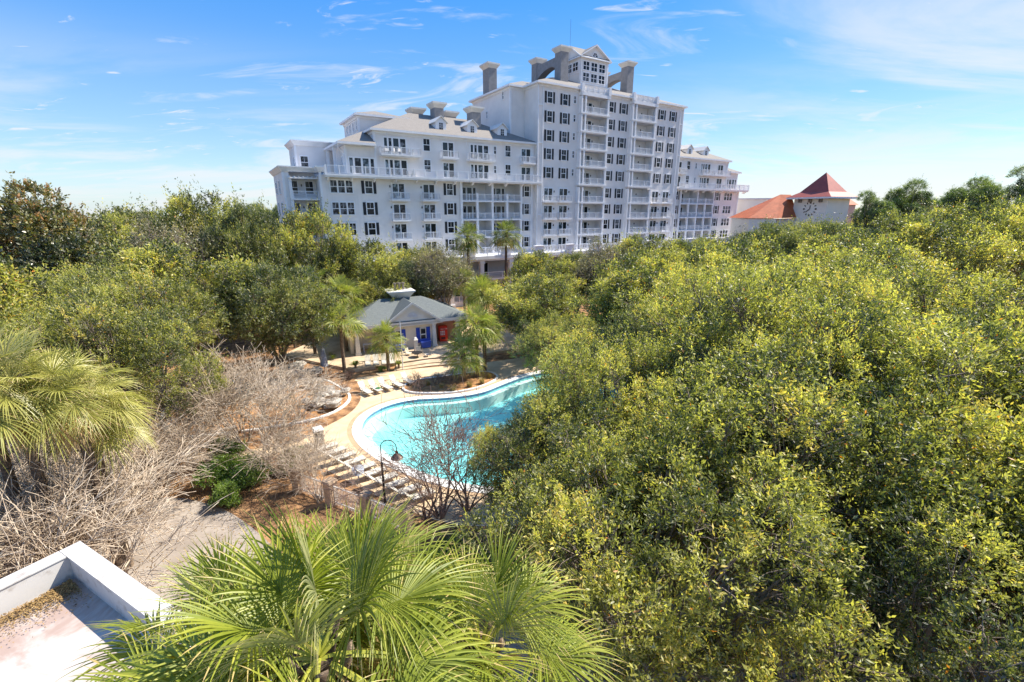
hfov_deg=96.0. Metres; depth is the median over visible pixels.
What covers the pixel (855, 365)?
oak tree
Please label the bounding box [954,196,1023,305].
oak tree
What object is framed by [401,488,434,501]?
sun lounger
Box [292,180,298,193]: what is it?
sash window
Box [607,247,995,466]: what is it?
oak tree
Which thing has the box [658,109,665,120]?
shuttered window
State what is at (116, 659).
palm tree
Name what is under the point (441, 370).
terrace
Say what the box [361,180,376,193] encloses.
shuttered window
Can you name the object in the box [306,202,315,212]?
sash window
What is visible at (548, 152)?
shuttered window
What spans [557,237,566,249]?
sliding door
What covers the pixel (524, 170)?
sliding door
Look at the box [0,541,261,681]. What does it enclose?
flat roof building
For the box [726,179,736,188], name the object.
wide glazed door
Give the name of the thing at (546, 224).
sliding door
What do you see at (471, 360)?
palm tree
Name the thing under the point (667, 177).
shuttered window
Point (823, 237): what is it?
oak tree
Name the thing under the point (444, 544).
green shrub
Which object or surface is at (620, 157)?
shuttered window
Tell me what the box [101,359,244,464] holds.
bare shrub
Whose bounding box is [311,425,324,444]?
litter bin
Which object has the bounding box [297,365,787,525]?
pool deck
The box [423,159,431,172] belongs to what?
sash window
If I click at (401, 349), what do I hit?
pole
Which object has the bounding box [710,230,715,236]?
shuttered window
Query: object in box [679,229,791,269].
oak tree
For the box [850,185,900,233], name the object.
pine tree
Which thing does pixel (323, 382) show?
bare shrub
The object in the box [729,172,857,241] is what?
clock tower building
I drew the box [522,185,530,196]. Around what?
shuttered window
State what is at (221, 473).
green shrub
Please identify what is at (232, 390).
bare shrub
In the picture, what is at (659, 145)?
shuttered window
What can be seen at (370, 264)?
oak tree
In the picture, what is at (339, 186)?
triple window
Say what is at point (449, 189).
shuttered window
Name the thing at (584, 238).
glazed door group
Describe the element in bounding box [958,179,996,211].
pine tree
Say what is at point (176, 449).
bare shrub
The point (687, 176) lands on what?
sash window
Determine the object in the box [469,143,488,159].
glazed door group
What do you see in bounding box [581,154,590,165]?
glazed door group
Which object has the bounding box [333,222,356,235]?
triple window
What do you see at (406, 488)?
sun lounger
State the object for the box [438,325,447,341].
vending machine
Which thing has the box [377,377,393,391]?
sun lounger
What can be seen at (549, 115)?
shuttered window
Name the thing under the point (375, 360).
sun lounger
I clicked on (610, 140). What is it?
shuttered window
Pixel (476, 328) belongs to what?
palm tree
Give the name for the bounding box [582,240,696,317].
oak tree
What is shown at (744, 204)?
office block
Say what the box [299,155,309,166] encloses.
sash window
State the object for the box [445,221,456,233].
shuttered window
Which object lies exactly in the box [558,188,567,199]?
sliding door
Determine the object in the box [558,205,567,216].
sliding door
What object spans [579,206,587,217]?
glazed door group
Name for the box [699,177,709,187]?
glazed door group
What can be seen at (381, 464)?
street lamp
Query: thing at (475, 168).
glazed door group
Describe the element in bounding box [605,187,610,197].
shuttered window
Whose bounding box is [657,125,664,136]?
shuttered window
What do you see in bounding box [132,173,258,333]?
oak tree
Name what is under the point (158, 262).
oak tree
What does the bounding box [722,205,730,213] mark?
triple window
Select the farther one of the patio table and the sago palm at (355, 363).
the patio table
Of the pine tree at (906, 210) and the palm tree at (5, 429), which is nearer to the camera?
the palm tree at (5, 429)
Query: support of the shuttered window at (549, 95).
in the hotel
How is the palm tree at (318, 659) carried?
on the ground
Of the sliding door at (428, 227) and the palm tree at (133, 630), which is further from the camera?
the sliding door at (428, 227)
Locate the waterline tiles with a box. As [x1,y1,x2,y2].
[362,372,591,430]
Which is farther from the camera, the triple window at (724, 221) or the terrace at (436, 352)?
the triple window at (724, 221)
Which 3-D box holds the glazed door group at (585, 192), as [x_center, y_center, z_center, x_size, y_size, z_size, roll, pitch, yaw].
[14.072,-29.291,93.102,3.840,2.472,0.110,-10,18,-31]
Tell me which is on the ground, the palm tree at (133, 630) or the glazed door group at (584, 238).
the palm tree at (133, 630)
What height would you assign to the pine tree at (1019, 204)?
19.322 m
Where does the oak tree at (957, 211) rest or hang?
on the ground
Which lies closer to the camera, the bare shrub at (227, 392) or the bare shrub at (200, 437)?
the bare shrub at (200, 437)
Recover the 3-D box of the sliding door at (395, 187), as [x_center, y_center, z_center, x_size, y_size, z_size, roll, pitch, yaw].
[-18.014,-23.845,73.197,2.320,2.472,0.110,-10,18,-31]
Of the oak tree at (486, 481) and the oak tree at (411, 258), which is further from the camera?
the oak tree at (411, 258)
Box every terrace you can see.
[285,322,570,371]
[376,356,535,379]
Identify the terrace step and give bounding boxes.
[394,360,482,370]
[396,355,482,367]
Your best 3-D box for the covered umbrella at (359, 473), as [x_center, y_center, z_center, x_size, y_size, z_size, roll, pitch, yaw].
[-9.443,8.084,28.303,0.744,1.100,0.747,0,16,0]
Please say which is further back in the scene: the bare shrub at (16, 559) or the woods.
the woods
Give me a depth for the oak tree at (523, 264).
67.20 m
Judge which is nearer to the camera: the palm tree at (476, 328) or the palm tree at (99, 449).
the palm tree at (99, 449)
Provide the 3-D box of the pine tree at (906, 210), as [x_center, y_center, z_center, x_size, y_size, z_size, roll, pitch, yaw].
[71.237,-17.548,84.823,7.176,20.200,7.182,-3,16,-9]
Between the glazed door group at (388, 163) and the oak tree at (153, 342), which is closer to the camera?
the oak tree at (153, 342)
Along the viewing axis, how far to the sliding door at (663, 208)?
104.51 m
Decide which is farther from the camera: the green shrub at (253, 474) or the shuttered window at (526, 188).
the shuttered window at (526, 188)
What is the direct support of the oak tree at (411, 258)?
on the ground
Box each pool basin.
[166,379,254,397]
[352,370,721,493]
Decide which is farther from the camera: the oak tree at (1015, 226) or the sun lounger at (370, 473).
the oak tree at (1015, 226)
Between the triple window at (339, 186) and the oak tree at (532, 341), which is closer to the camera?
the oak tree at (532, 341)
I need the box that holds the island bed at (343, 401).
[165,379,347,434]
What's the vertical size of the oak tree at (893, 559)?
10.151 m
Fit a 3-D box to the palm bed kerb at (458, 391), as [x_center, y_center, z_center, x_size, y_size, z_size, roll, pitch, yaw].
[-5.683,4.065,44.318,9.520,0.160,4.742,-6,17,-21]
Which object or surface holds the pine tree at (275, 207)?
on the ground
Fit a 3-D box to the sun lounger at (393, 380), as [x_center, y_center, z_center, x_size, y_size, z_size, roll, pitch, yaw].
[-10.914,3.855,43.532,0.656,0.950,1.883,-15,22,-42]
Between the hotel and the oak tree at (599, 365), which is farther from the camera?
the hotel
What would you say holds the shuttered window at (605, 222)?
in the hotel
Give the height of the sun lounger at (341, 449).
0.950 m
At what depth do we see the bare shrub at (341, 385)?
41.85 m
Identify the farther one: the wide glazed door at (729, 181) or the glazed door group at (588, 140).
the wide glazed door at (729, 181)
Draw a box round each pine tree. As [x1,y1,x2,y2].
[245,199,277,226]
[270,205,277,217]
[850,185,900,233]
[881,173,942,233]
[891,193,928,230]
[937,173,1005,216]
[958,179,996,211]
[997,164,1023,207]
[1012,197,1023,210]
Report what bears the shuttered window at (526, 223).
in the hotel
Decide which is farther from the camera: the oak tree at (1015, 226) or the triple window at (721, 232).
the triple window at (721, 232)
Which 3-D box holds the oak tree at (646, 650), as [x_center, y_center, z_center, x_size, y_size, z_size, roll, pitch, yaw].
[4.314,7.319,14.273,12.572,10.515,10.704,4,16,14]
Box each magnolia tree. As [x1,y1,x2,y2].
[0,170,119,289]
[0,219,69,274]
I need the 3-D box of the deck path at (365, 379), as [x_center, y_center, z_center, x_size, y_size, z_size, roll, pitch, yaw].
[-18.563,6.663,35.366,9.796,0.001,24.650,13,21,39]
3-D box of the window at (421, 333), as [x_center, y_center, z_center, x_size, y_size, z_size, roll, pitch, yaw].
[-10.619,-0.748,55.160,1.680,1.850,0.090,-8,17,-25]
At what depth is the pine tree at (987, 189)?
78.85 m
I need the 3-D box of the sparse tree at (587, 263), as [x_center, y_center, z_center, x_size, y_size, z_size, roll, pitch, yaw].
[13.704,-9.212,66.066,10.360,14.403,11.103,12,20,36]
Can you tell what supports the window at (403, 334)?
in the pool house at (419, 317)
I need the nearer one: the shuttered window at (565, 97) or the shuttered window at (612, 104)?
the shuttered window at (565, 97)
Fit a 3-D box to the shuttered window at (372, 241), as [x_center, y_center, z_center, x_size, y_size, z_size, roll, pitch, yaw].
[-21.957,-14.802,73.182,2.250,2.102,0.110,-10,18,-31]
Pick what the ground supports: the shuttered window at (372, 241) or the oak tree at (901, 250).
the oak tree at (901, 250)
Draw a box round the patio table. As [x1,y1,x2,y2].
[412,351,421,356]
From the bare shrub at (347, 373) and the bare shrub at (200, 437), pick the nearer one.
the bare shrub at (200, 437)
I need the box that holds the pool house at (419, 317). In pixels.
[336,282,468,355]
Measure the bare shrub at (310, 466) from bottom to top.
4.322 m
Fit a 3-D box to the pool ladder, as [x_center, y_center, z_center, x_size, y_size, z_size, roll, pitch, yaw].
[-9.428,7.737,31.525,0.725,1.623,0.549,-12,20,-36]
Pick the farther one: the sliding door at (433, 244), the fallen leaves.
the sliding door at (433, 244)
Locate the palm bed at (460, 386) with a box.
[404,372,495,391]
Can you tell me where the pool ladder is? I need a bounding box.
[367,442,379,456]
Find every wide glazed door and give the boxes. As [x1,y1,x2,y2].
[348,156,375,174]
[462,186,476,198]
[463,205,475,218]
[463,223,475,235]
[494,187,504,200]
[494,205,504,218]
[494,222,504,234]
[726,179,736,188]
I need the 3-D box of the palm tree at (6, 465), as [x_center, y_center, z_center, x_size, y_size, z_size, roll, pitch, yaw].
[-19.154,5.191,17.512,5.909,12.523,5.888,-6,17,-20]
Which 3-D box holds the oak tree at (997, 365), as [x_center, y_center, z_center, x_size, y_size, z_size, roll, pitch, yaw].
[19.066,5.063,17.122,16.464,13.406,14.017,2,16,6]
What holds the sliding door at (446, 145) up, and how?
in the hotel
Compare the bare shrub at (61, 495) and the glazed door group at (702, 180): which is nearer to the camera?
the bare shrub at (61, 495)
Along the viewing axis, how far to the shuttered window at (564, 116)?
85.18 m
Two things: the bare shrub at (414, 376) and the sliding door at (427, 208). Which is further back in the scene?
the sliding door at (427, 208)
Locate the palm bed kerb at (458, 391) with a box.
[402,371,497,393]
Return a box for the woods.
[13,200,889,238]
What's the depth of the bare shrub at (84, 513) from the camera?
19.57 m
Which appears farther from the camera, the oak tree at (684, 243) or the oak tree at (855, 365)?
the oak tree at (684, 243)
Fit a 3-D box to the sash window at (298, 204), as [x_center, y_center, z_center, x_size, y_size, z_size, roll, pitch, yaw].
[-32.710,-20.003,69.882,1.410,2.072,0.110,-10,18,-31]
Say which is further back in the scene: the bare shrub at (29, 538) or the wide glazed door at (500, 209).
the wide glazed door at (500, 209)
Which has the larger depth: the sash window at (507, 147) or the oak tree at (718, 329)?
the sash window at (507, 147)
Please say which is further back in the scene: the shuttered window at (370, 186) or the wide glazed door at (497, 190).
the wide glazed door at (497, 190)
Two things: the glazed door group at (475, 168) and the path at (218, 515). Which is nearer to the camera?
the path at (218, 515)
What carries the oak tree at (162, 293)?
on the ground
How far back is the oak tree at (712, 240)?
79.93 m
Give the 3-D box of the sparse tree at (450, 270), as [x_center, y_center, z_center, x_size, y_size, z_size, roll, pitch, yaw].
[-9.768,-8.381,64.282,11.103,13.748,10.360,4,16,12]
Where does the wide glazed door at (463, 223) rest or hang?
in the hotel
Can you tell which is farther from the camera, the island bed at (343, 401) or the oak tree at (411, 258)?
the oak tree at (411, 258)
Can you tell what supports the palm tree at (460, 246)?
on the ground
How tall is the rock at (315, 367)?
0.945 m
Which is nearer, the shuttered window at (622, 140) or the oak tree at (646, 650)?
the oak tree at (646, 650)
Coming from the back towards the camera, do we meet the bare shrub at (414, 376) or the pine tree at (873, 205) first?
the pine tree at (873, 205)
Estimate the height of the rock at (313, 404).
1.030 m
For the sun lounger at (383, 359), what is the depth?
50.28 m
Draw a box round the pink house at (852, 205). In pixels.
[846,199,857,224]
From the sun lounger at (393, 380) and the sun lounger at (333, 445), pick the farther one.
the sun lounger at (393, 380)
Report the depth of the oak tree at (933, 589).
14.75 m
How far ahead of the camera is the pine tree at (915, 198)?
77.87 m
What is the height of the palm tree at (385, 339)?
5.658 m
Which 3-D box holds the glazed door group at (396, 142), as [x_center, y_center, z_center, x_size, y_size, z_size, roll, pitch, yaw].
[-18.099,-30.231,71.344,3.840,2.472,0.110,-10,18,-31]
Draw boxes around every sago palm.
[348,361,361,367]
[393,360,403,368]
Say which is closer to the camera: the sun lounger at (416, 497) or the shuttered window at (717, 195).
the sun lounger at (416, 497)
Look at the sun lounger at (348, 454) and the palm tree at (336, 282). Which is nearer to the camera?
the sun lounger at (348, 454)
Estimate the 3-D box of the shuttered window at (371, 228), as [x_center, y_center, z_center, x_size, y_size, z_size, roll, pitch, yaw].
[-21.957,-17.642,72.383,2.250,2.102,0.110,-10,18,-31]
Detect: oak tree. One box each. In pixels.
[0,243,95,449]
[0,246,230,405]
[0,267,232,474]
[84,193,167,263]
[85,222,263,375]
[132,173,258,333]
[196,189,314,340]
[197,248,342,376]
[257,197,363,330]
[314,230,414,304]
[348,273,401,310]
[363,249,442,298]
[374,241,436,297]
[404,241,469,299]
[450,395,910,681]
[464,406,597,541]
[466,272,500,310]
[466,376,703,567]
[485,270,584,338]
[501,242,576,288]
[504,262,585,313]
[506,308,604,386]
[512,319,722,468]
[547,247,599,313]
[563,254,705,347]
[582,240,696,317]
[582,312,1023,613]
[589,288,747,393]
[595,227,685,291]
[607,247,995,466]
[643,244,839,367]
[652,231,711,265]
[665,230,728,251]
[667,230,823,295]
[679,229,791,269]
[707,296,1020,561]
[729,219,808,261]
[730,214,799,242]
[756,247,1023,439]
[772,222,926,268]
[772,223,973,312]
[776,233,1019,338]
[776,298,1023,610]
[788,213,881,256]
[791,212,855,234]
[806,470,1023,681]
[849,210,908,234]
[861,200,986,267]
[864,202,1023,306]
[909,190,1023,246]
[917,292,1023,486]
[921,397,1023,658]
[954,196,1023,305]
[962,188,1023,221]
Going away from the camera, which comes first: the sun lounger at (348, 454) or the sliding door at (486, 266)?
the sun lounger at (348, 454)
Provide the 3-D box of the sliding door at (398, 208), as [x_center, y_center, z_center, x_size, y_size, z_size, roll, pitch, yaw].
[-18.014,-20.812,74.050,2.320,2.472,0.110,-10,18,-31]
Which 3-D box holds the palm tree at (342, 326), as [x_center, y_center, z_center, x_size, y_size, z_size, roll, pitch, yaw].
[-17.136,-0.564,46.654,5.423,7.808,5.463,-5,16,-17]
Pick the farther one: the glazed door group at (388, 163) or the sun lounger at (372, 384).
the glazed door group at (388, 163)
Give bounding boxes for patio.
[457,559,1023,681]
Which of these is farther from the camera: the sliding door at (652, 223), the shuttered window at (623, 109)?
the sliding door at (652, 223)
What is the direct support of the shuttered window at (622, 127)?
in the hotel
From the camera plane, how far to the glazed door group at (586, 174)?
92.55 m
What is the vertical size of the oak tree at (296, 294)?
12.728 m
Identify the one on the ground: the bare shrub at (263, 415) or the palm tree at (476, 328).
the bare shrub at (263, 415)
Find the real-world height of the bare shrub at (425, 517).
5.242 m
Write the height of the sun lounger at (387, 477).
0.950 m
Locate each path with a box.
[54,376,378,469]
[84,498,271,610]
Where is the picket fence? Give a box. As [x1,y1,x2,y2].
[288,466,414,537]
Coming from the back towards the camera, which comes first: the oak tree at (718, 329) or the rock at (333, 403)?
the rock at (333, 403)
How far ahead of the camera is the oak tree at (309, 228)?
58.12 m
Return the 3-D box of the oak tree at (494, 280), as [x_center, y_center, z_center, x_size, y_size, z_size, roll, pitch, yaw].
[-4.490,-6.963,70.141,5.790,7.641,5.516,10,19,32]
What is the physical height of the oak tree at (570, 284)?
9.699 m
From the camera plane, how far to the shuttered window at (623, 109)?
91.88 m
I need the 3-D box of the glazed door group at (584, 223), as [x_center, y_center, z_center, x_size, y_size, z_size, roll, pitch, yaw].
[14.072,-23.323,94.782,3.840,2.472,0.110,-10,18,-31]
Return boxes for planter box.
[394,341,405,350]
[420,338,430,347]
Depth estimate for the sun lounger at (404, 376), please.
44.48 m
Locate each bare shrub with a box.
[0,398,233,591]
[0,414,188,578]
[0,433,199,577]
[0,435,142,571]
[0,438,148,568]
[0,440,184,574]
[5,435,79,543]
[9,401,229,510]
[78,394,268,497]
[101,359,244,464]
[130,345,317,462]
[137,339,293,441]
[162,349,336,479]
[237,411,337,479]
[250,358,367,417]
[257,422,373,502]
[298,377,502,539]
[323,366,343,376]
[333,379,347,388]
[338,370,355,380]
[356,423,487,537]
[360,378,522,540]
[406,370,422,382]
[406,372,432,390]
[428,372,447,383]
[438,365,456,380]
[445,378,459,385]
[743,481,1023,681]
[962,557,1023,631]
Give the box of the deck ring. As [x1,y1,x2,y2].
[347,369,588,496]
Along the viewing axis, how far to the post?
53.40 m
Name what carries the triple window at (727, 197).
in the hotel
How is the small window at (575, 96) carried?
in the hotel
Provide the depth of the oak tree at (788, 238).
69.22 m
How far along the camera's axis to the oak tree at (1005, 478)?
13.23 m
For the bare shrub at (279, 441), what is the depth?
27.64 m
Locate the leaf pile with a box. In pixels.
[0,579,90,647]
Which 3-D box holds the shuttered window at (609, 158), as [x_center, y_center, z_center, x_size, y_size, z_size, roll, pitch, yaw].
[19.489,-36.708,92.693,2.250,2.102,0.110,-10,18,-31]
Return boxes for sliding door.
[391,182,405,198]
[392,203,406,219]
[394,223,407,238]
[395,242,408,250]
[422,183,435,199]
[423,204,436,218]
[424,223,436,237]
[425,241,437,249]
[441,141,454,157]
[442,162,454,177]
[478,262,488,275]
[520,166,530,180]
[521,148,530,162]
[542,221,552,234]
[542,237,551,249]
[543,187,552,200]
[543,205,552,217]
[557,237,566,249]
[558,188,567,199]
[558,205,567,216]
[558,221,566,233]
[649,220,656,230]
[650,206,657,216]
[651,191,658,202]
[659,220,666,230]
[661,191,668,202]
[661,206,667,216]
[715,178,721,188]
[717,164,723,174]
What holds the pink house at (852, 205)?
on the ground
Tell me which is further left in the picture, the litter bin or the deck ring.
the litter bin
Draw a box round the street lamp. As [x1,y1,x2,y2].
[380,440,402,513]
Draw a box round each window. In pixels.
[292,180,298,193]
[294,202,301,215]
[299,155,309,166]
[304,180,314,194]
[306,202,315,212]
[329,179,353,193]
[331,201,355,214]
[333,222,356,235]
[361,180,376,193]
[363,201,377,215]
[364,222,379,235]
[366,241,380,254]
[392,329,405,345]
[416,326,429,342]
[422,137,430,151]
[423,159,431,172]
[443,183,455,195]
[444,202,456,214]
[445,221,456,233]
[445,238,457,250]
[493,145,496,154]
[493,165,496,173]
[504,145,511,157]
[504,164,511,175]
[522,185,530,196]
[522,203,529,214]
[522,220,529,231]
[522,236,529,246]
[543,166,552,178]
[544,110,554,122]
[544,129,553,141]
[544,147,553,159]
[545,90,554,103]
[558,167,567,178]
[559,130,568,142]
[559,149,568,160]
[560,93,569,105]
[560,112,569,124]
[573,95,576,103]
[602,233,608,243]
[603,219,609,228]
[604,204,609,213]
[605,170,611,180]
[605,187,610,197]
[606,153,612,163]
[607,136,613,147]
[608,118,614,129]
[609,100,615,112]
[612,233,619,242]
[613,204,621,213]
[613,219,620,228]
[614,188,622,198]
[615,171,623,181]
[616,154,624,164]
[617,137,625,148]
[618,120,626,131]
[619,103,627,114]
[653,173,660,182]
[654,157,661,167]
[655,141,662,151]
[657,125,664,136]
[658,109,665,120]
[664,174,671,183]
[665,158,672,167]
[667,143,673,152]
[668,127,675,137]
[669,111,676,121]
[685,175,689,183]
[686,160,690,169]
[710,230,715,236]
[712,218,717,225]
[713,205,718,213]
[714,192,720,200]
[719,229,727,237]
[720,218,729,225]
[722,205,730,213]
[723,192,732,200]
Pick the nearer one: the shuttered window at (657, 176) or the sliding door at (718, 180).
the shuttered window at (657, 176)
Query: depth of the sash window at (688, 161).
106.74 m
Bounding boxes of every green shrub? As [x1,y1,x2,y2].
[191,446,242,488]
[205,476,242,509]
[206,436,246,462]
[229,447,274,489]
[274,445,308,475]
[377,365,386,371]
[425,525,478,569]
[475,539,519,591]
[524,577,580,627]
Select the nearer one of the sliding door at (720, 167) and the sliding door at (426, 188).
the sliding door at (426, 188)
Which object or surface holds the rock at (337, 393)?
on the island bed at (343, 401)
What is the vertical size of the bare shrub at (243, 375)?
7.203 m
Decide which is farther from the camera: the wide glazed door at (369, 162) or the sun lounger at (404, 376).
the wide glazed door at (369, 162)
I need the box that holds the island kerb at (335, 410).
[161,378,350,436]
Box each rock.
[310,396,324,409]
[313,366,322,373]
[314,388,335,398]
[325,397,341,407]
[331,388,340,396]
[341,387,350,392]
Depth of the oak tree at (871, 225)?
91.69 m
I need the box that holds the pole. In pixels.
[400,327,403,368]
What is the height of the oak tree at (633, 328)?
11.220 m
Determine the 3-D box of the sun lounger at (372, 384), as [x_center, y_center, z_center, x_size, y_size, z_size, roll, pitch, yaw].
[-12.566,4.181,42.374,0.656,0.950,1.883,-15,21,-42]
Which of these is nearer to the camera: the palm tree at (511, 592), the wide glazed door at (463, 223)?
the palm tree at (511, 592)
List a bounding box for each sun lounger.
[309,441,337,452]
[317,445,346,458]
[325,450,355,463]
[334,455,365,468]
[343,461,376,469]
[355,465,385,480]
[357,381,373,396]
[364,472,397,486]
[365,355,370,365]
[367,378,382,394]
[373,354,378,364]
[376,477,408,492]
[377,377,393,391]
[381,353,385,364]
[388,374,404,389]
[388,484,422,498]
[389,353,395,365]
[400,371,415,385]
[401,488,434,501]
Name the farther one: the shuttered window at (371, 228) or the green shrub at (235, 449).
the shuttered window at (371, 228)
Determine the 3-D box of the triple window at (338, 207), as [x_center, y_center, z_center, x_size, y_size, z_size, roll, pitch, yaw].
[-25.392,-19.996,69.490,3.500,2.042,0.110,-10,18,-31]
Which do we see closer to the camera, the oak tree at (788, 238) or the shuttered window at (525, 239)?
the oak tree at (788, 238)
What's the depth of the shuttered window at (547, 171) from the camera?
85.92 m
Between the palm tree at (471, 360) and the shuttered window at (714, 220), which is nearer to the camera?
the palm tree at (471, 360)
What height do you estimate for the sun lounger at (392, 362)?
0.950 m
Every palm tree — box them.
[0,323,87,557]
[0,327,110,550]
[2,336,162,574]
[10,369,159,566]
[55,526,356,681]
[68,570,382,681]
[74,492,510,681]
[247,495,505,681]
[276,277,296,347]
[283,263,340,353]
[316,301,368,372]
[317,274,366,350]
[364,317,407,370]
[403,525,629,681]
[438,329,488,381]
[447,266,478,328]
[448,302,499,376]
[450,221,486,311]
[461,272,500,337]
[462,309,508,370]
[489,218,523,286]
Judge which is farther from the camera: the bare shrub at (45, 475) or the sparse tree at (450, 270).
the sparse tree at (450, 270)
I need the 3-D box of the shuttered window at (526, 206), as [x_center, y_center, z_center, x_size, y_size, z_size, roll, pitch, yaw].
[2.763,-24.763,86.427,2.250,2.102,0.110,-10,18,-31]
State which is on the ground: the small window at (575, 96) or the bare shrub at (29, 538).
the bare shrub at (29, 538)
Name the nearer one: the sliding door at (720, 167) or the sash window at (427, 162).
the sash window at (427, 162)
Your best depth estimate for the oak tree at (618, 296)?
41.63 m
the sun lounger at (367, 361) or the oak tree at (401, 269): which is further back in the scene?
the oak tree at (401, 269)
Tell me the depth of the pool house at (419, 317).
54.71 m
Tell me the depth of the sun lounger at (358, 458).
30.01 m
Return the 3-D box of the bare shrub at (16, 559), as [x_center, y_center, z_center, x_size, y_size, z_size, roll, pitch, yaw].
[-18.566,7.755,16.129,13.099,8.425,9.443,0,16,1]
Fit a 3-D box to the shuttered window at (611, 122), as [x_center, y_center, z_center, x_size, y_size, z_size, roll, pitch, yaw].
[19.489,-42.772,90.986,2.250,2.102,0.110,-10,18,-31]
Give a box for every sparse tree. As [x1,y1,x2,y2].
[98,195,233,352]
[404,231,476,303]
[568,227,635,291]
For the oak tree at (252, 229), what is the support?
on the ground
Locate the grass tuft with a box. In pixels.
[449,383,456,390]
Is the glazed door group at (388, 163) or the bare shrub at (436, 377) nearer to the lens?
the bare shrub at (436, 377)
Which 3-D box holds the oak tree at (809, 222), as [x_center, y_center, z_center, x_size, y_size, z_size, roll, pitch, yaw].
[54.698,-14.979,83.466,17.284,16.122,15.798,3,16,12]
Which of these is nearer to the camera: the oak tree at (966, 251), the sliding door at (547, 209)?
the oak tree at (966, 251)
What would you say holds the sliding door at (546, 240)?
in the hotel
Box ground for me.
[0,219,1023,668]
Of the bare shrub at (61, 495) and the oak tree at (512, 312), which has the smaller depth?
the bare shrub at (61, 495)
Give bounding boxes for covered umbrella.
[320,347,327,368]
[351,464,363,480]
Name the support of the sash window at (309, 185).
in the hotel
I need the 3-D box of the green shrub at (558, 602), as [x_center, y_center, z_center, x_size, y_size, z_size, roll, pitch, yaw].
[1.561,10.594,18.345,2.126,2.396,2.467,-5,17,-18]
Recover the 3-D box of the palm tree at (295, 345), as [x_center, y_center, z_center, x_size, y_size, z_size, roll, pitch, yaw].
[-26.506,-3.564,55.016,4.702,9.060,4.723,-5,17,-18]
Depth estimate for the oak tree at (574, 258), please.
70.41 m
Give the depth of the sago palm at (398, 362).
48.35 m
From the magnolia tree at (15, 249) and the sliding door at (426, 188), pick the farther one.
the sliding door at (426, 188)
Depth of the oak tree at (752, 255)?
42.00 m
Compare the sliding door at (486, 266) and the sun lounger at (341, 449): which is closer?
the sun lounger at (341, 449)
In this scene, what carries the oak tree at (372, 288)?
on the ground
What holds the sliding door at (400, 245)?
in the hotel
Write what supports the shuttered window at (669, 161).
in the hotel
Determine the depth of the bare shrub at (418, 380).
42.81 m
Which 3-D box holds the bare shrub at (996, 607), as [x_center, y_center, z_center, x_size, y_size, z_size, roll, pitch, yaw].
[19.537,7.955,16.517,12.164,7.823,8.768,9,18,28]
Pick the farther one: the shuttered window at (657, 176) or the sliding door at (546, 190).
the shuttered window at (657, 176)
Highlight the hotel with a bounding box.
[269,29,748,318]
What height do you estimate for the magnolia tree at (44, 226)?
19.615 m
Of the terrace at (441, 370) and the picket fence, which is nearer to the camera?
the picket fence
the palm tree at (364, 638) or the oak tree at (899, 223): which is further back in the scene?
the oak tree at (899, 223)
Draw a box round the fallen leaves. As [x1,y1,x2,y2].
[19,435,682,681]
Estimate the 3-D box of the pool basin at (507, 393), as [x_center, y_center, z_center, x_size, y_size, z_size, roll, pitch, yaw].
[3.176,6.953,36.787,28.443,1.380,20.817,-9,18,-29]
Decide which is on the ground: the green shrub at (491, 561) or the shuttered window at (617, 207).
the green shrub at (491, 561)
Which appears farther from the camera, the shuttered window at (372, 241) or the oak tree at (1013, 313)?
the shuttered window at (372, 241)
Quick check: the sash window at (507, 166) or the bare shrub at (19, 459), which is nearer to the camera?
the bare shrub at (19, 459)
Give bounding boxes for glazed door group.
[382,136,407,154]
[384,158,407,175]
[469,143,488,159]
[470,163,489,179]
[578,221,587,232]
[578,236,586,247]
[579,190,588,201]
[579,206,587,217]
[580,172,589,183]
[581,137,590,148]
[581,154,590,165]
[582,119,591,130]
[583,101,592,112]
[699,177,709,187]
[700,163,710,173]
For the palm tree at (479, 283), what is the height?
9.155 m
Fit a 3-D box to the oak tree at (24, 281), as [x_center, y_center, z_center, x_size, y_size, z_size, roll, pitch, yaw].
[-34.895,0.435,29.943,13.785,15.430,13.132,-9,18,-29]
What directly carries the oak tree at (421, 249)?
on the ground
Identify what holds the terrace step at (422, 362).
on the ground
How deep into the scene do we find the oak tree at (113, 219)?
55.27 m
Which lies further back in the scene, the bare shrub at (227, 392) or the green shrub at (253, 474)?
the bare shrub at (227, 392)
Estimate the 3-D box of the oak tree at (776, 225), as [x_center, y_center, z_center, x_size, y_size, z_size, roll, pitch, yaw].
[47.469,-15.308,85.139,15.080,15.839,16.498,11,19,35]
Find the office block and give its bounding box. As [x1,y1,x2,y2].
[736,198,770,213]
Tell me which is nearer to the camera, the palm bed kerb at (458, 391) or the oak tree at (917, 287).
the oak tree at (917, 287)
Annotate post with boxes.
[413,337,417,350]
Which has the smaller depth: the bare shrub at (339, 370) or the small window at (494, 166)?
the bare shrub at (339, 370)
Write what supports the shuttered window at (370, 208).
in the hotel
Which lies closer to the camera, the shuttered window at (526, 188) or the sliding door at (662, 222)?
the shuttered window at (526, 188)
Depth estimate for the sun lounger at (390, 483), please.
27.47 m
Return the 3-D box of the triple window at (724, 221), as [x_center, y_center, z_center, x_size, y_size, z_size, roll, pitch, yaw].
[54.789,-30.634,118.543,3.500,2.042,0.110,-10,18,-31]
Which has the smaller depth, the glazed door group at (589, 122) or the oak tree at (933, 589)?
the oak tree at (933, 589)
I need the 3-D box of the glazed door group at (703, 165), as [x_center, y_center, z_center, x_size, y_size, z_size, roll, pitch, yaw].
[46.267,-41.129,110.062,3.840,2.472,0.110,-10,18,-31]

